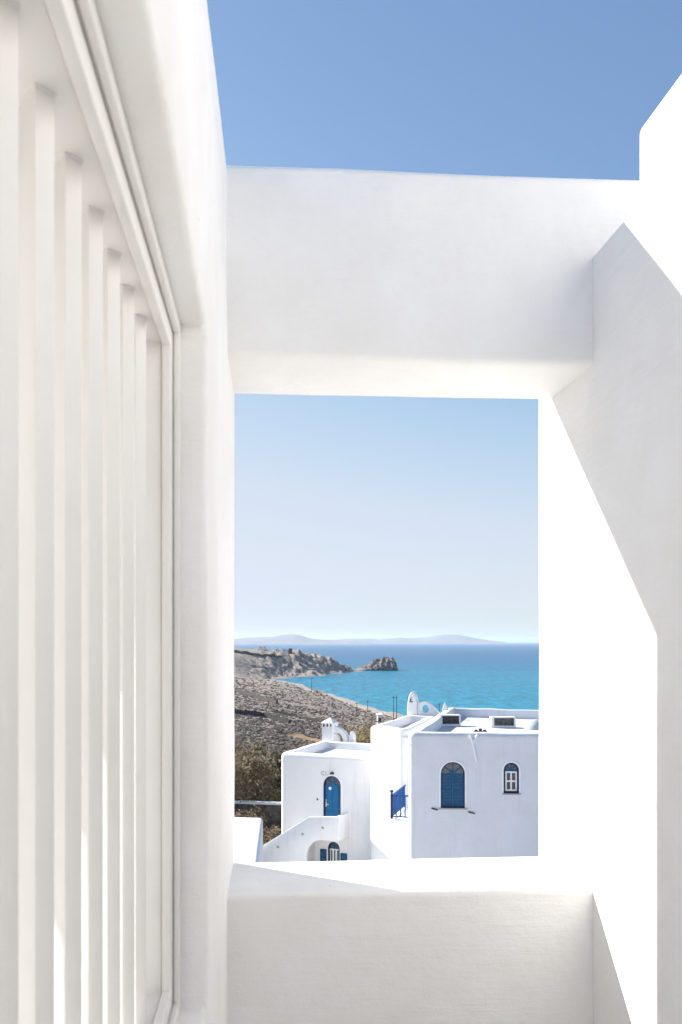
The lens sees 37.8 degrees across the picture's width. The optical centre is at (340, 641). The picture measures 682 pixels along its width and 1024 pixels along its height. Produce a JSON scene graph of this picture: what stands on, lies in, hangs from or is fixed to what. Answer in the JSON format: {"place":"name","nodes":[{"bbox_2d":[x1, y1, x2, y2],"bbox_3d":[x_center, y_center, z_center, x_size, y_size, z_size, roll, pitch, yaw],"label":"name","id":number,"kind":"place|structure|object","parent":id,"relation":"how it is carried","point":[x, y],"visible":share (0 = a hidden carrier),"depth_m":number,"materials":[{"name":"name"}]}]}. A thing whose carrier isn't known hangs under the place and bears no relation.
{"place":"outdoors","nodes":[
{"label":"outdoors","id":0,"kind":"place"},
{"bbox_2d":[234,634,372,643],"bbox_3d":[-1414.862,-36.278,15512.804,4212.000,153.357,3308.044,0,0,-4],"label":"island","id":1,"kind":"structure","parent":0,"point":[290,639],"depth_m":14526.24,"materials":[{"name":"grey stone"}]},
{"bbox_2d":[234,648,397,759],"bbox_3d":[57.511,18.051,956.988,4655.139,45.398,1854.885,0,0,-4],"label":"hillside","id":2,"kind":"structure","parent":0,"point":[297,663],"depth_m":1064.23,"materials":[{"name":"grey stone"}]},
{"bbox_2d":[235,738,262,790],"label":"bushy tree","id":3,"kind":"object","parent":2,"relation":"on","point":[246,750],"visible":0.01,"depth_m":65.69,"materials":[{"name":"green plant"}]},
{"bbox_2d":[234,804,270,833],"bbox_3d":[-5.534,10.386,56.229,2.692,2.368,2.896,0,0,-44],"label":"bush","id":4,"kind":"object","parent":2,"relation":"on","point":[251,815],"visible":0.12,"depth_m":56.22,"materials":[{"name":"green plant"}]},
{"bbox_2d":[234,688,277,704],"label":"field wall","id":5,"kind":"structure","parent":2,"relation":"on","point":[259,697],"depth_m":448.34,"materials":[{"name":"stone"}]},
{"bbox_2d":[234,650,280,657],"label":"field wall","id":6,"kind":"structure","parent":2,"relation":"on","point":[255,654],"depth_m":1190.76,"materials":[{"name":"stone"}]},
{"bbox_2d":[234,742,281,805],"bbox_3d":[-6.189,8.969,60.782,5.908,5.524,7.032,0,0,-4],"label":"bushy tree","id":7,"kind":"object","parent":2,"relation":"on","point":[242,785],"visible":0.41,"depth_m":60.22,"materials":[{"name":"green plant"}]},
{"bbox_2d":[234,800,281,837],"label":"garden wall","id":8,"kind":"structure","parent":2,"relation":"on","point":[273,808],"depth_m":57.95,"materials":[{"name":"stone"}]},
{"bbox_2d":[235,741,284,798],"bbox_3d":[-5.099,9.117,64.495,6.197,6.045,4.617,0,0,-4],"label":"bushy tree","id":9,"kind":"object","parent":2,"relation":"on","point":[276,760],"visible":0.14,"depth_m":64.00,"materials":[{"name":"green plant"}]},
{"bbox_2d":[234,709,290,722],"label":"field wall","id":10,"kind":"structure","parent":2,"relation":"on","point":[263,714],"depth_m":258.70,"materials":[{"name":"stone"}]},
{"bbox_2d":[258,646,266,649],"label":"house","id":11,"kind":"structure","parent":2,"relation":"on","point":[262,647],"depth_m":1258.00,"materials":[{"name":"white"}]},
{"bbox_2d":[263,835,272,844],"bbox_3d":[-3.749,11.191,53.460,1.742,1.636,1.752,0,0,28],"label":"bush","id":12,"kind":"object","parent":2,"relation":"on","point":[270,837],"visible":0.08,"depth_m":53.46,"materials":[{"name":"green plant"}]},
{"bbox_2d":[255,790,281,801],"bbox_3d":[-3.863,10.196,60.503,2.419,2.846,2.456,0,0,42],"label":"bush","id":13,"kind":"object","parent":2,"relation":"on","point":[280,797],"visible":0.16,"depth_m":59.99,"materials":[{"name":"green plant"}]},
{"bbox_2d":[263,825,280,844],"bbox_3d":[-4.142,10.941,54.428,2.050,1.736,1.829,0,0,-4],"label":"bush","id":14,"kind":"object","parent":2,"relation":"on","point":[266,831],"visible":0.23,"depth_m":54.29,"materials":[{"name":"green plant"}]},
{"bbox_2d":[293,740,314,749],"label":"dry tree","id":15,"kind":"object","parent":2,"relation":"on","point":[303,744],"depth_m":94.83,"materials":[{"name":"plant"}]},
{"bbox_2d":[288,734,321,741],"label":"footpath","id":16,"kind":"structure","parent":2,"relation":"on","point":[301,736],"depth_m":193.17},
{"bbox_2d":[234,679,385,767],"bbox_3d":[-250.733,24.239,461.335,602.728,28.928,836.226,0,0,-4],"label":"field stones","id":17,"kind":"object","parent":2,"relation":"on","point":[291,716],"visible":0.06,"depth_m":342.43,"materials":[{"name":"grey stone"}]},
{"bbox_2d":[273,709,346,729],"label":"field wall","id":18,"kind":"structure","parent":2,"relation":"on","point":[296,715],"depth_m":290.78,"materials":[{"name":"stone"}]},
{"bbox_2d":[234,677,395,784],"bbox_3d":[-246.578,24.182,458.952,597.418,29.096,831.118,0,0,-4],"label":"scrub","id":19,"kind":"object","parent":2,"relation":"on","point":[245,727],"visible":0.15,"depth_m":254.74,"materials":[{"name":"brown plant"}]},
{"bbox_2d":[340,719,373,739],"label":"dry tree","id":20,"kind":"object","parent":2,"relation":"on","point":[355,733],"visible":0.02,"depth_m":92.60,"materials":[{"name":"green plant"}]},
{"bbox_2d":[338,717,378,743],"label":"dry tree","id":21,"kind":"object","parent":2,"relation":"on","point":[363,738],"visible":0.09,"depth_m":87.28,"materials":[{"name":"beige plant"}]},
{"bbox_2d":[376,713,382,723],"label":"house","id":22,"kind":"structure","parent":2,"relation":"on","point":[379,716],"depth_m":330.00,"materials":[{"name":"white paint"}]},
{"bbox_2d":[392,696,397,719],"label":"utility pole","id":23,"kind":"object","parent":2,"relation":"on","point":[393,697],"visible":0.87,"depth_m":419.88,"materials":[{"name":"wood"}]},
{"bbox_2d":[234,677,402,717],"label":"beach","id":24,"kind":"structure","parent":0,"point":[352,702],"depth_m":557.73,"materials":[{"name":"beige sand"}]},
{"bbox_2d":[234,643,538,715],"bbox_3d":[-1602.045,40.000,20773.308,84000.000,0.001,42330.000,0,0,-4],"label":"sea","id":25,"kind":"structure","parent":0,"point":[498,676],"depth_m":1139.61,"materials":[{"name":"liquid"}]},
{"bbox_2d":[357,656,397,669],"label":"islet","id":26,"kind":"object","parent":25,"relation":"in","point":[385,662],"visible":0.83,"depth_m":1377.85,"materials":[{"name":"grey stone"}]},
{"bbox_2d":[336,634,508,643],"bbox_3d":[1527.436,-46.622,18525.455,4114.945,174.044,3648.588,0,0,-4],"label":"island","id":27,"kind":"structure","parent":0,"point":[449,639],"depth_m":17456.60,"materials":[{"name":"grey stone"}]},
{"bbox_2d":[207,0,681,642],"label":"sky","id":28,"kind":"structure","parent":0,"point":[356,517],"materials":[{"name":"blue"}]},
{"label":"courtyard","id":29,"kind":"structure","parent":0,"visible":0},
{"bbox_2d":[234,817,262,862],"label":"outbuilding","id":30,"kind":"structure","parent":29,"relation":"on","point":[248,840],"depth_m":25.26,"materials":[{"name":"white paint"}]},
{"bbox_2d":[263,717,370,861],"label":"white house","id":31,"kind":"structure","parent":29,"relation":"on","point":[326,798],"depth_m":52.36,"materials":[{"name":"white paint"}]},
{"bbox_2d":[324,776,340,815],"bbox_3d":[-0.426,8.652,52.480,1.009,3.156,0.165,0,0,24],"label":"door","id":32,"kind":"structure","parent":31,"relation":"in","point":[332,787],"depth_m":52.52,"materials":[{"name":"blue paint"}]},
{"bbox_2d":[320,842,346,860],"bbox_3d":[-0.351,11.167,52.391,1.527,1.265,0.269,0,0,24],"label":"window","id":33,"kind":"structure","parent":31,"relation":"in","point":[334,854],"depth_m":52.45,"materials":[{"name":"blue paint"}]},
{"bbox_2d":[371,692,447,859],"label":"white house","id":34,"kind":"structure","parent":29,"relation":"on","point":[389,790],"depth_m":49.20,"materials":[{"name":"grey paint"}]},
{"bbox_2d":[409,708,538,858],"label":"white house","id":35,"kind":"structure","parent":29,"relation":"on","point":[472,794],"depth_m":42.84,"materials":[{"name":"white paint"}]},
{"bbox_2d":[438,714,460,725],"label":"roof unit","id":36,"kind":"structure","parent":35,"relation":"on","point":[451,719],"depth_m":52.19,"materials":[{"name":"white"}]},
{"bbox_2d":[439,762,466,809],"bbox_3d":[4.820,6.210,42.911,1.194,2.041,0.250,0,0,4],"label":"window","id":37,"kind":"structure","parent":35,"relation":"in","point":[452,769],"depth_m":42.96,"materials":[{"name":"blue paint"}]},
{"bbox_2d":[473,728,486,731],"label":"pipe stubs","id":38,"kind":"object","parent":35,"relation":"on","point":[480,729],"visible":0.52,"depth_m":47.50,"materials":[{"name":"grey metal"}]},
{"bbox_2d":[490,716,515,727],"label":"roof unit","id":39,"kind":"structure","parent":35,"relation":"on","point":[502,721],"depth_m":51.19,"materials":[{"name":"white"}]},
{"bbox_2d":[502,763,520,794],"bbox_3d":[7.314,5.883,42.758,0.797,1.371,0.240,0,0,4],"label":"window","id":40,"kind":"structure","parent":35,"relation":"in","point":[511,770],"depth_m":42.79,"materials":[{"name":"blue paint"}]},
{"bbox_2d":[524,719,538,729],"bbox_3d":[9.910,4.192,50.500,1.240,0.500,1.209,0,0,-4],"label":"roof vent","id":41,"kind":"object","parent":35,"relation":"on","point":[533,724],"visible":0.69,"depth_m":50.14,"materials":[{"name":"white paint"}]},
{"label":"terrace floor","id":42,"kind":"structure","parent":0,"visible":0},
{"bbox_2d":[95,0,234,1023],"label":"side wall","id":43,"kind":"structure","parent":42,"relation":"on","point":[160,52],"depth_m":1.77,"materials":[{"name":"paint"}]},
{"bbox_2d":[0,0,180,1023],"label":"slatted window","id":44,"kind":"structure","parent":43,"relation":"attached to","point":[90,629],"depth_m":1.07,"materials":[{"name":"white paint"}]},
{"bbox_2d":[227,856,593,1023],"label":"parapet wall","id":45,"kind":"structure","parent":42,"relation":"on","point":[498,940],"depth_m":2.43,"materials":[{"name":"paint"}]},
{"bbox_2d":[539,155,681,1023],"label":"side wall","id":46,"kind":"structure","parent":42,"relation":"on","point":[610,626],"depth_m":2.25,"materials":[{"name":"paint"}]},
{"bbox_2d":[226,166,658,398],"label":"lintel beam","id":47,"kind":"structure","parent":46,"relation":"on","point":[344,282],"depth_m":2.43,"materials":[{"name":"paint"}]},
{"bbox_2d":[640,74,681,180],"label":"wall","id":48,"kind":"structure","parent":46,"relation":"on","point":[661,142],"depth_m":2.78,"materials":[{"name":"paint"}]}
]}

